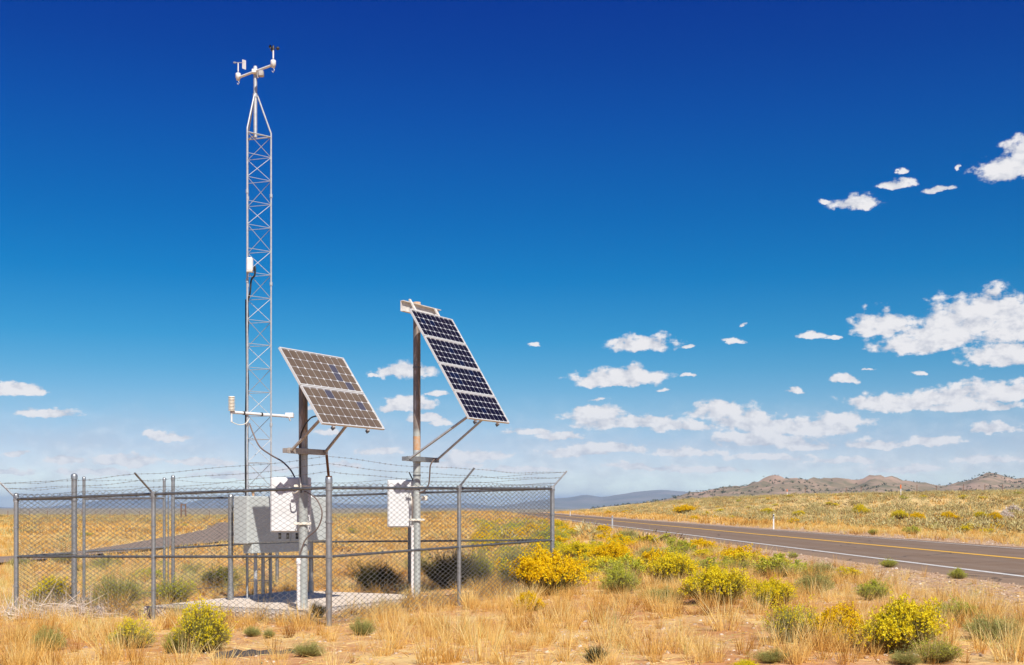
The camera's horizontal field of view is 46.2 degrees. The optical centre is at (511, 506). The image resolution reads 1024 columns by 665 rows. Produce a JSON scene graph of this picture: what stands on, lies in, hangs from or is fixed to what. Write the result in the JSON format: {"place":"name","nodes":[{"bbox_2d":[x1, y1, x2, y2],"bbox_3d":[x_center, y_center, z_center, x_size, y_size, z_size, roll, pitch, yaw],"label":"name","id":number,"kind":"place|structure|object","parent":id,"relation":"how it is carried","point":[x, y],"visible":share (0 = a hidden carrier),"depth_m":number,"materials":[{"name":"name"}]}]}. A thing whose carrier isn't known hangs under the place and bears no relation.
{"place":"outdoors","nodes":[
{"label":"outdoors","id":0,"kind":"place"},
{"bbox_2d":[0,522,233,562],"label":"side road","id":1,"kind":"structure","parent":0,"point":[6,558],"depth_m":65.65,"materials":[{"name":"grey asphalt"}]},
{"bbox_2d":[0,496,495,507],"bbox_3d":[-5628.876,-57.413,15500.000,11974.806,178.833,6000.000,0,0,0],"label":"mountains","id":2,"kind":"structure","parent":0,"point":[146,505],"depth_m":13618.09,"materials":[{"name":"stone"}]},
{"bbox_2d":[0,493,1023,664],"bbox_3d":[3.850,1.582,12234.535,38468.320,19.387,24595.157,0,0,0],"label":"ground","id":3,"kind":"structure","parent":0,"point":[407,660],"depth_m":16.39,"materials":[{"name":"beige plant"}]},
{"bbox_2d":[24,573,70,601],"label":"rabbitbrush","id":4,"kind":"object","parent":3,"relation":"on","point":[46,583],"visible":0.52,"depth_m":21.55,"materials":[{"name":"yellow plant"}]},
{"bbox_2d":[29,623,69,650],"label":"sagebrush plant","id":5,"kind":"object","parent":3,"relation":"on","point":[36,637],"visible":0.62,"depth_m":14.00,"materials":[{"name":"plant"}]},
{"bbox_2d":[0,577,141,621],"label":"brush pile","id":6,"kind":"object","parent":3,"relation":"on","point":[83,609],"visible":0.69,"depth_m":18.31,"materials":[{"name":"beige plant"}]},
{"bbox_2d":[88,554,123,565],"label":"sagebrush plant","id":7,"kind":"object","parent":3,"relation":"on","point":[107,560],"visible":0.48,"depth_m":35.29,"materials":[{"name":"green plant"}]},
{"bbox_2d":[80,563,149,604],"bbox_3d":[-6.800,1.308,20.453,1.256,0.796,1.051,0,0,-25],"label":"sagebrush plant","id":8,"kind":"object","parent":3,"relation":"on","point":[114,586],"visible":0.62,"depth_m":20.41,"materials":[{"name":"green plant"}]},
{"bbox_2d":[102,610,158,647],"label":"rabbitbrush","id":9,"kind":"object","parent":3,"relation":"on","point":[129,629],"visible":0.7,"depth_m":13.92,"materials":[{"name":"yellow plant"}]},
{"bbox_2d":[128,567,167,579],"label":"rabbitbrush","id":10,"kind":"object","parent":3,"relation":"on","point":[148,570],"visible":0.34,"depth_m":28.87,"materials":[{"name":"yellow plant"}]},
{"bbox_2d":[144,571,198,602],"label":"rabbitbrush","id":11,"kind":"object","parent":3,"relation":"on","point":[181,588],"visible":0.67,"depth_m":20.56,"materials":[{"name":"green plant"}]},
{"bbox_2d":[161,628,182,652],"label":"rabbitbrush","id":12,"kind":"object","parent":3,"relation":"on","point":[169,643],"visible":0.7,"depth_m":13.30,"materials":[{"name":"green plant"}]},
{"bbox_2d":[181,560,208,572],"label":"sagebrush plant","id":13,"kind":"object","parent":3,"relation":"on","point":[191,566],"visible":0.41,"depth_m":31.69,"materials":[{"name":"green plant"}]},
{"bbox_2d":[167,590,240,651],"bbox_3d":[-3.467,1.264,13.478,0.804,0.712,0.971,0,0,2],"label":"rabbitbrush","id":14,"kind":"object","parent":3,"relation":"on","point":[211,626],"visible":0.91,"depth_m":13.32,"materials":[{"name":"yellow plant"}]},
{"bbox_2d":[195,562,243,586],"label":"rabbitbrush","id":15,"kind":"object","parent":3,"relation":"on","point":[214,577],"visible":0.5,"depth_m":24.82,"materials":[{"name":"green plant"}]},
{"bbox_2d":[242,623,261,636],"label":"sagebrush plant","id":16,"kind":"object","parent":3,"relation":"on","point":[252,632],"visible":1,"depth_m":15.16,"materials":[{"name":"green plant"}]},
{"bbox_2d":[211,649,298,659],"bbox_3d":[-2.772,1.581,13.057,1.107,0.109,0.168,0,0,-34],"label":"rubber strip","id":17,"kind":"object","parent":3,"relation":"on","point":[244,653],"visible":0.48,"depth_m":12.95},
{"bbox_2d":[262,627,274,637],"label":"sagebrush plant","id":18,"kind":"object","parent":3,"relation":"on","point":[268,633],"visible":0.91,"depth_m":14.89,"materials":[{"name":"green plant"}]},
{"bbox_2d":[0,454,566,626],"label":"chain link fence","id":19,"kind":"object","parent":3,"relation":"on","point":[329,487],"visible":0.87,"depth_m":18.65,"materials":[{"name":"metal"}]},
{"bbox_2d":[70,476,168,603],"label":"gate","id":20,"kind":"structure","parent":19,"relation":"attached to","point":[84,534],"depth_m":21.23,"materials":[{"name":"metal"}]},
{"bbox_2d":[143,590,434,618],"bbox_3d":[-3.493,1.640,19.756,3.050,0.200,4.000,0,0,25],"label":"concrete pad","id":21,"kind":"object","parent":3,"relation":"on","point":[276,605],"visible":0.34,"depth_m":19.37,"materials":[{"name":"grey concrete"}]},
{"bbox_2d":[230,64,294,598],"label":"lattice tower","id":22,"kind":"structure","parent":21,"relation":"on","point":[256,72],"depth_m":20.39,"materials":[{"name":"metal"}]},
{"bbox_2d":[228,396,249,424],"bbox_3d":[-4.551,-1.598,19.969,0.114,0.471,0.405,0,0,35],"label":"radiation shield","id":23,"kind":"object","parent":22,"relation":"attached to","point":[231,404],"visible":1,"depth_m":19.82,"materials":[{"name":"beige plastic"}]},
{"bbox_2d":[233,59,245,84],"bbox_3d":[-4.674,-7.465,20.622,0.278,0.420,0.088,0,0,26],"label":"wind vane","id":24,"kind":"object","parent":22,"relation":"attached to","point":[243,62],"visible":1,"depth_m":20.60,"materials":[{"name":"white plastic"}]},
{"bbox_2d":[246,257,252,272],"bbox_3d":[-4.378,-4.044,20.050,0.105,0.244,0.090,0,0,0],"label":"radio unit","id":25,"kind":"object","parent":22,"relation":"attached to","point":[249,264],"visible":1,"depth_m":20.01,"materials":[{"name":"white plastic"}]},
{"bbox_2d":[269,45,279,72],"bbox_3d":[-3.962,-7.478,20.035,0.166,0.465,0.186,0,0,0],"label":"anemometer","id":26,"kind":"object","parent":22,"relation":"attached to","point":[273,61],"visible":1,"depth_m":20.02,"materials":[{"name":"white plastic"}]},
{"bbox_2d":[227,492,325,599],"bbox_3d":[-3.966,0.632,20.588,0.608,1.855,2.220,0,0,32],"label":"cabinet rack","id":27,"kind":"object","parent":21,"relation":"on","point":[268,534],"visible":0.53,"depth_m":19.90,"materials":[{"name":"grey metal"}]},
{"bbox_2d":[248,497,289,542],"bbox_3d":[-4.031,0.210,19.951,0.016,0.750,1.020,0,0,30],"label":"cabinet door","id":28,"kind":"structure","parent":27,"relation":"in","point":[268,534],"depth_m":19.75,"materials":[{"name":"grey metal"}]},
{"bbox_2d":[291,498,325,540],"bbox_3d":[-3.515,0.210,20.843,0.016,0.750,0.958,0,0,30],"label":"cabinet door","id":29,"kind":"structure","parent":27,"relation":"in","point":[316,536],"depth_m":21.02,"materials":[{"name":"white metal"}]},
{"bbox_2d":[278,347,384,609],"bbox_3d":[-2.799,-0.390,18.020,1.108,3.920,1.500,0,0,30],"label":"solar array","id":30,"kind":"object","parent":21,"relation":"on","point":[331,392],"visible":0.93,"depth_m":18.08,"materials":[{"name":"glass"}]},
{"bbox_2d":[270,477,310,538],"bbox_3d":[-3.370,0.018,18.362,0.668,0.945,0.446,0,0,0],"label":"instrument box","id":31,"kind":"object","parent":30,"relation":"attached to","point":[282,481],"visible":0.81,"depth_m":18.35,"materials":[{"name":"white metal"}]},
{"bbox_2d":[271,478,308,530],"bbox_3d":[-3.394,-0.035,18.361,0.570,0.810,0.018,0,0,-3],"label":"door","id":32,"kind":"structure","parent":31,"relation":"in","point":[274,481],"depth_m":18.35,"materials":[{"name":"white metal"}]},
{"bbox_2d":[400,299,509,596],"bbox_3d":[-1.030,-0.982,20.359,1.540,5.104,1.300,0,0,30],"label":"solar array","id":33,"kind":"object","parent":21,"relation":"on","point":[461,371],"visible":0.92,"depth_m":20.50,"materials":[{"name":"glass"}]},
{"bbox_2d":[387,472,423,526],"bbox_3d":[-1.837,-0.128,20.807,0.667,0.956,0.422,0,0,0],"label":"instrument box","id":34,"kind":"object","parent":33,"relation":"attached to","point":[396,512],"visible":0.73,"depth_m":20.78,"materials":[{"name":"white metal"}]},
{"bbox_2d":[388,481,412,525],"bbox_3d":[-1.877,-0.060,20.791,0.530,0.790,0.018,0,0,-4],"label":"door","id":35,"kind":"structure","parent":34,"relation":"in","point":[396,512],"depth_m":20.78,"materials":[{"name":"white metal"}]},
{"bbox_2d":[285,636,331,656],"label":"sagebrush plant","id":36,"kind":"object","parent":3,"relation":"on","point":[312,650],"visible":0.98,"depth_m":12.71,"materials":[{"name":"green plant"}]},
{"bbox_2d":[309,599,325,617],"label":"desert shrub","id":37,"kind":"object","parent":3,"relation":"on","point":[316,609],"visible":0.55,"depth_m":17.45,"materials":[{"name":"green plant"}]},
{"bbox_2d":[346,615,380,635],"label":"sagebrush plant","id":38,"kind":"object","parent":3,"relation":"on","point":[359,625],"visible":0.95,"depth_m":15.04,"materials":[{"name":"green plant"}]},
{"bbox_2d":[343,555,404,590],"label":"desert shrub","id":39,"kind":"object","parent":3,"relation":"on","point":[390,573],"visible":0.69,"depth_m":22.96,"materials":[{"name":"green plant"}]},
{"bbox_2d":[421,537,479,588],"bbox_3d":[-1.246,1.040,23.026,1.300,1.078,0.995,0,0,-16],"label":"desert shrub","id":40,"kind":"object","parent":3,"relation":"on","point":[444,562],"visible":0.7,"depth_m":22.95,"materials":[{"name":"green plant"}]},
{"bbox_2d":[465,543,494,584],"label":"rabbitbrush","id":41,"kind":"object","parent":3,"relation":"on","point":[479,554],"visible":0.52,"depth_m":23.58,"materials":[{"name":"green plant"}]},
{"bbox_2d":[489,545,524,560],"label":"sagebrush plant","id":42,"kind":"object","parent":3,"relation":"on","point":[507,556],"visible":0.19,"depth_m":31.06,"materials":[{"name":"green plant"}]},
{"bbox_2d":[496,560,520,585],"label":"rabbitbrush","id":43,"kind":"object","parent":3,"relation":"on","point":[504,574],"visible":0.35,"depth_m":23.30,"materials":[{"name":"green plant"}]},
{"bbox_2d":[0,573,1022,664],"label":"pebbles","id":44,"kind":"object","parent":3,"relation":"on","point":[866,657],"visible":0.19,"depth_m":14.52,"materials":[{"name":"stone"}]},
{"bbox_2d":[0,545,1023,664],"bbox_3d":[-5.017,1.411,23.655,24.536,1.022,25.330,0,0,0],"label":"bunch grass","id":45,"kind":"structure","parent":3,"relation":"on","point":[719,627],"depth_m":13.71,"materials":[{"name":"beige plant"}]},
{"bbox_2d":[0,488,1023,554],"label":"sagebrush","id":46,"kind":"object","parent":3,"relation":"on","point":[955,523],"visible":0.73,"depth_m":130.09,"materials":[{"name":"plant"}]},
{"bbox_2d":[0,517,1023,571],"bbox_3d":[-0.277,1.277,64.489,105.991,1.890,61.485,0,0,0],"label":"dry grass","id":47,"kind":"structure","parent":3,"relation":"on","point":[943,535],"depth_m":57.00,"materials":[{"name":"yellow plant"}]},
{"bbox_2d":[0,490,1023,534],"bbox_3d":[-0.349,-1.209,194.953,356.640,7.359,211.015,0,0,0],"label":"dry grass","id":48,"kind":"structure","parent":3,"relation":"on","point":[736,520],"depth_m":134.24,"materials":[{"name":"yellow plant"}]},
{"bbox_2d":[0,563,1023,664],"bbox_3d":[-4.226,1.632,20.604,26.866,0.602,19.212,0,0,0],"label":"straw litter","id":49,"kind":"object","parent":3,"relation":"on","point":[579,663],"visible":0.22,"depth_m":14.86,"materials":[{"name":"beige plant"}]},
{"bbox_2d":[510,590,547,610],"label":"rabbitbrush","id":50,"kind":"object","parent":3,"relation":"on","point":[531,599],"visible":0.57,"depth_m":17.80,"materials":[{"name":"yellow plant"}]},
{"bbox_2d":[519,524,573,541],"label":"rabbitbrush","id":51,"kind":"object","parent":3,"relation":"on","point":[558,534],"visible":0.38,"depth_m":49.08,"materials":[{"name":"yellow plant"}]},
{"bbox_2d":[500,541,599,595],"bbox_3d":[0.689,1.060,20.814,1.502,0.957,1.318,0,0,-33],"label":"rabbitbrush","id":52,"kind":"object","parent":3,"relation":"on","point":[549,565],"visible":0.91,"depth_m":20.66,"materials":[{"name":"yellow plant"}]},
{"bbox_2d":[556,537,600,557],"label":"rabbitbrush","id":53,"kind":"object","parent":3,"relation":"on","point":[573,548],"visible":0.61,"depth_m":33.26,"materials":[{"name":"yellow plant"}]},
{"bbox_2d":[577,567,604,580],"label":"rabbitbrush","id":54,"kind":"object","parent":3,"relation":"on","point":[593,571],"visible":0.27,"depth_m":24.37,"materials":[{"name":"yellow plant"}]},
{"bbox_2d":[582,640,609,661],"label":"desert shrub","id":55,"kind":"object","parent":3,"relation":"on","point":[589,651],"visible":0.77,"depth_m":11.64,"materials":[{"name":"green plant"}]},
{"bbox_2d":[580,555,620,570],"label":"rabbitbrush","id":56,"kind":"object","parent":3,"relation":"on","point":[592,563],"visible":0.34,"depth_m":26.49,"materials":[{"name":"yellow plant"}]},
{"bbox_2d":[596,524,612,532],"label":"rabbitbrush","id":57,"kind":"object","parent":3,"relation":"on","point":[602,528],"visible":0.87,"depth_m":66.27,"materials":[{"name":"yellow plant"}]},
{"bbox_2d":[585,537,633,559],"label":"rabbitbrush","id":58,"kind":"object","parent":3,"relation":"on","point":[612,549],"visible":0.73,"depth_m":29.65,"materials":[{"name":"yellow plant"}]},
{"bbox_2d":[598,556,642,593],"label":"rabbitbrush","id":59,"kind":"object","parent":3,"relation":"on","point":[615,579],"visible":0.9,"depth_m":20.83,"materials":[{"name":"green plant"}]},
{"bbox_2d":[594,553,646,577],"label":"rabbitbrush","id":60,"kind":"object","parent":3,"relation":"on","point":[635,564],"visible":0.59,"depth_m":24.50,"materials":[{"name":"yellow plant"}]},
{"bbox_2d":[606,532,637,545],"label":"rabbitbrush","id":61,"kind":"object","parent":3,"relation":"on","point":[629,542],"visible":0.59,"depth_m":43.90,"materials":[{"name":"yellow plant"}]},
{"bbox_2d":[634,534,658,543],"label":"rabbitbrush","id":62,"kind":"object","parent":3,"relation":"on","point":[651,538],"visible":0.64,"depth_m":46.21,"materials":[{"name":"yellow plant"}]},
{"bbox_2d":[633,539,667,558],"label":"sagebrush plant","id":63,"kind":"object","parent":3,"relation":"on","point":[642,549],"visible":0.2,"depth_m":31.72,"materials":[{"name":"grey plant"}]},
{"bbox_2d":[632,547,673,569],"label":"rabbitbrush","id":64,"kind":"object","parent":3,"relation":"on","point":[647,556],"visible":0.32,"depth_m":28.11,"materials":[{"name":"yellow plant"}]},
{"bbox_2d":[633,583,684,602],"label":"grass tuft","id":65,"kind":"object","parent":3,"relation":"on","point":[663,592],"visible":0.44,"depth_m":18.96,"materials":[{"name":"grey plant"}]},
{"bbox_2d":[643,547,699,583],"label":"rabbitbrush","id":66,"kind":"object","parent":3,"relation":"on","point":[672,564],"visible":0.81,"depth_m":22.76,"materials":[{"name":"yellow plant"}]},
{"bbox_2d":[661,539,696,554],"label":"rabbitbrush","id":67,"kind":"object","parent":3,"relation":"on","point":[684,545],"visible":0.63,"depth_m":35.28,"materials":[{"name":"green plant"}]},
{"bbox_2d":[671,504,695,513],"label":"rabbitbrush","id":68,"kind":"object","parent":3,"relation":"on","point":[682,508],"visible":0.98,"depth_m":169.74,"materials":[{"name":"yellow plant"}]},
{"bbox_2d":[692,549,712,557],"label":"rabbitbrush","id":69,"kind":"object","parent":3,"relation":"on","point":[699,553],"visible":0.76,"depth_m":33.63,"materials":[{"name":"yellow plant"}]},
{"bbox_2d":[691,539,720,550],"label":"rabbitbrush","id":70,"kind":"object","parent":3,"relation":"on","point":[702,543],"visible":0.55,"depth_m":38.90,"materials":[{"name":"yellow plant"}]},
{"bbox_2d":[678,559,753,603],"bbox_3d":[3.131,1.147,18.523,1.197,0.714,1.281,0,0,2],"label":"rabbitbrush","id":71,"kind":"object","parent":3,"relation":"on","point":[717,578],"visible":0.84,"depth_m":18.26,"materials":[{"name":"yellow plant"}]},
{"bbox_2d":[699,556,732,569],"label":"rabbitbrush","id":72,"kind":"object","parent":3,"relation":"on","point":[709,559],"visible":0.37,"depth_m":27.04,"materials":[{"name":"yellow plant"}]},
{"bbox_2d":[719,558,755,570],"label":"rabbitbrush","id":73,"kind":"object","parent":3,"relation":"on","point":[743,564],"visible":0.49,"depth_m":26.14,"materials":[{"name":"yellow plant"}]},
{"bbox_2d":[717,544,767,559],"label":"rabbitbrush","id":74,"kind":"object","parent":3,"relation":"on","point":[738,551],"visible":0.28,"depth_m":30.86,"materials":[{"name":"yellow plant"}]},
{"bbox_2d":[721,550,771,563],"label":"rabbitbrush","id":75,"kind":"object","parent":3,"relation":"on","point":[745,555],"visible":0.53,"depth_m":28.75,"materials":[{"name":"yellow plant"}]},
{"bbox_2d":[734,658,759,664],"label":"rabbitbrush","id":76,"kind":"object","parent":3,"relation":"on","point":[746,662],"visible":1,"depth_m":10.65,"materials":[{"name":"yellow plant"}]},
{"bbox_2d":[746,647,789,662],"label":"sagebrush plant","id":77,"kind":"object","parent":3,"relation":"on","point":[768,659],"visible":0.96,"depth_m":11.36,"materials":[{"name":"green plant"}]},
{"bbox_2d":[745,574,798,608],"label":"rabbitbrush","id":78,"kind":"object","parent":3,"relation":"on","point":[776,590],"visible":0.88,"depth_m":17.25,"materials":[{"name":"yellow plant"}]},
{"bbox_2d":[747,552,807,576],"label":"rabbitbrush","id":79,"kind":"object","parent":3,"relation":"on","point":[780,558],"visible":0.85,"depth_m":24.38,"materials":[{"name":"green plant"}]},
{"bbox_2d":[755,594,824,641],"bbox_3d":[3.099,1.195,13.045,0.788,0.550,0.893,0,0,-28],"label":"rabbitbrush","id":80,"kind":"object","parent":3,"relation":"on","point":[781,612],"visible":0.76,"depth_m":12.97,"materials":[{"name":"grey plant"}]},
{"bbox_2d":[793,563,837,593],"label":"sagebrush plant","id":81,"kind":"object","parent":3,"relation":"on","point":[808,581],"visible":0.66,"depth_m":19.99,"materials":[{"name":"grey plant"}]},
{"bbox_2d":[806,555,834,572],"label":"sagebrush plant","id":82,"kind":"object","parent":3,"relation":"on","point":[823,565],"visible":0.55,"depth_m":25.56,"materials":[{"name":"grey plant"}]},
{"bbox_2d":[807,601,873,645],"bbox_3d":[3.459,1.213,12.609,0.711,0.481,0.679,0,0,-27],"label":"rabbitbrush","id":83,"kind":"object","parent":3,"relation":"on","point":[846,618],"visible":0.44,"depth_m":12.51,"materials":[{"name":"yellow plant"}]},
{"bbox_2d":[833,566,861,577],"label":"rabbitbrush","id":84,"kind":"object","parent":3,"relation":"on","point":[852,569],"visible":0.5,"depth_m":24.11,"materials":[{"name":"yellow plant"}]},
{"bbox_2d":[851,504,871,513],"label":"rabbitbrush","id":85,"kind":"object","parent":3,"relation":"on","point":[860,507],"visible":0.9,"depth_m":117.98,"materials":[{"name":"yellow plant"}]},
{"bbox_2d":[851,577,894,598],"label":"rabbitbrush","id":86,"kind":"object","parent":3,"relation":"on","point":[869,587],"visible":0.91,"depth_m":18.60,"materials":[{"name":"green plant"}]},
{"bbox_2d":[878,556,899,567],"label":"plant","id":87,"kind":"object","parent":3,"relation":"on","point":[888,564],"visible":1,"depth_m":28.34,"materials":[{"name":"green plant"}]},
{"bbox_2d":[889,509,908,519],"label":"rabbitbrush","id":88,"kind":"object","parent":3,"relation":"on","point":[900,512],"visible":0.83,"depth_m":99.00,"materials":[{"name":"yellow plant"}]},
{"bbox_2d":[852,591,953,652],"bbox_3d":[3.833,1.139,12.007,0.996,0.618,1.057,0,0,37],"label":"rabbitbrush","id":89,"kind":"object","parent":3,"relation":"on","point":[905,618],"visible":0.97,"depth_m":11.84,"materials":[{"name":"yellow plant"}]},
{"bbox_2d":[888,645,927,664],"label":"sagebrush plant","id":90,"kind":"object","parent":3,"relation":"on","point":[908,659],"visible":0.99,"depth_m":11.19,"materials":[{"name":"green plant"}]},
{"bbox_2d":[901,525,921,533],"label":"rabbitbrush","id":91,"kind":"object","parent":3,"relation":"on","point":[916,529],"visible":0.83,"depth_m":62.21,"materials":[{"name":"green plant"}]},
{"bbox_2d":[905,636,965,662],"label":"rabbitbrush","id":92,"kind":"object","parent":3,"relation":"on","point":[944,657],"visible":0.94,"depth_m":11.27,"materials":[{"name":"green plant"}]},
{"bbox_2d":[934,511,963,520],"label":"rabbitbrush","id":93,"kind":"object","parent":3,"relation":"on","point":[946,513],"visible":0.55,"depth_m":93.94,"materials":[{"name":"yellow plant"}]},
{"bbox_2d":[918,591,984,620],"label":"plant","id":94,"kind":"object","parent":3,"relation":"on","point":[955,608],"visible":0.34,"depth_m":14.98,"materials":[{"name":"plant"}]},
{"bbox_2d":[946,567,967,578],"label":"rabbitbrush","id":95,"kind":"object","parent":3,"relation":"on","point":[958,574],"visible":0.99,"depth_m":23.93,"materials":[{"name":"green plant"}]},
{"bbox_2d":[951,610,1022,640],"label":"sagebrush plant","id":96,"kind":"object","parent":3,"relation":"on","point":[985,623],"visible":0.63,"depth_m":13.01,"materials":[{"name":"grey plant"}]},
{"bbox_2d":[0,0,1023,506],"label":"sky","id":97,"kind":"structure","parent":0,"point":[678,245],"materials":[{"name":"blue"}]},
{"bbox_2d":[492,484,949,508],"bbox_3d":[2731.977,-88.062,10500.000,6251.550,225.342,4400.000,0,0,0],"label":"mountains","id":98,"kind":"structure","parent":0,"point":[583,501],"depth_m":9367.95,"materials":[{"name":"stone"}]},
{"bbox_2d":[519,513,1023,585],"bbox_3d":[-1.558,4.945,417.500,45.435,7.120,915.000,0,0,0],"label":"road","id":99,"kind":"structure","parent":0,"point":[1014,566],"depth_m":41.11,"materials":[{"name":"grey asphalt"}]},
{"bbox_2d":[517,513,1023,576],"bbox_3d":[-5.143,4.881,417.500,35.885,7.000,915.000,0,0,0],"label":"road edge line","id":100,"kind":"object","parent":99,"relation":"on","point":[856,555],"visible":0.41,"depth_m":32.23,"materials":[{"name":"white paint"}]},
{"bbox_2d":[545,514,1023,558],"bbox_3d":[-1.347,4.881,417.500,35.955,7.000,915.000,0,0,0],"label":"road centre line","id":101,"kind":"object","parent":99,"relation":"on","point":[845,542],"visible":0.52,"depth_m":44.28,"materials":[{"name":"yellow paint"}]},
{"bbox_2d":[564,514,1019,548],"bbox_3d":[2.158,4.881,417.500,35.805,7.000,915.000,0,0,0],"label":"road edge line","id":102,"kind":"object","parent":99,"relation":"on","point":[845,535],"visible":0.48,"depth_m":54.46,"materials":[{"name":"white paint"}]},
{"bbox_2d":[599,473,1023,507],"bbox_3d":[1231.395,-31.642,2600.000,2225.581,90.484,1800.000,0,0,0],"label":"hills","id":103,"kind":"structure","parent":0,"point":[842,484],"depth_m":2260.30,"materials":[{"name":"brown stone"}]},
{"bbox_2d":[590,472,1023,508],"bbox_3d":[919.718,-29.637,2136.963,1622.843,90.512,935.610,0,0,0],"label":"juniper scrub","id":104,"kind":"object","parent":103,"relation":"on","point":[851,490],"visible":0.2,"depth_m":2230.97,"materials":[{"name":"green plant"}]},
{"bbox_2d":[599,529,1023,625],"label":"gravel","id":105,"kind":"structure","parent":0,"point":[911,579],"depth_m":26.06,"materials":[{"name":"beige gravel"}]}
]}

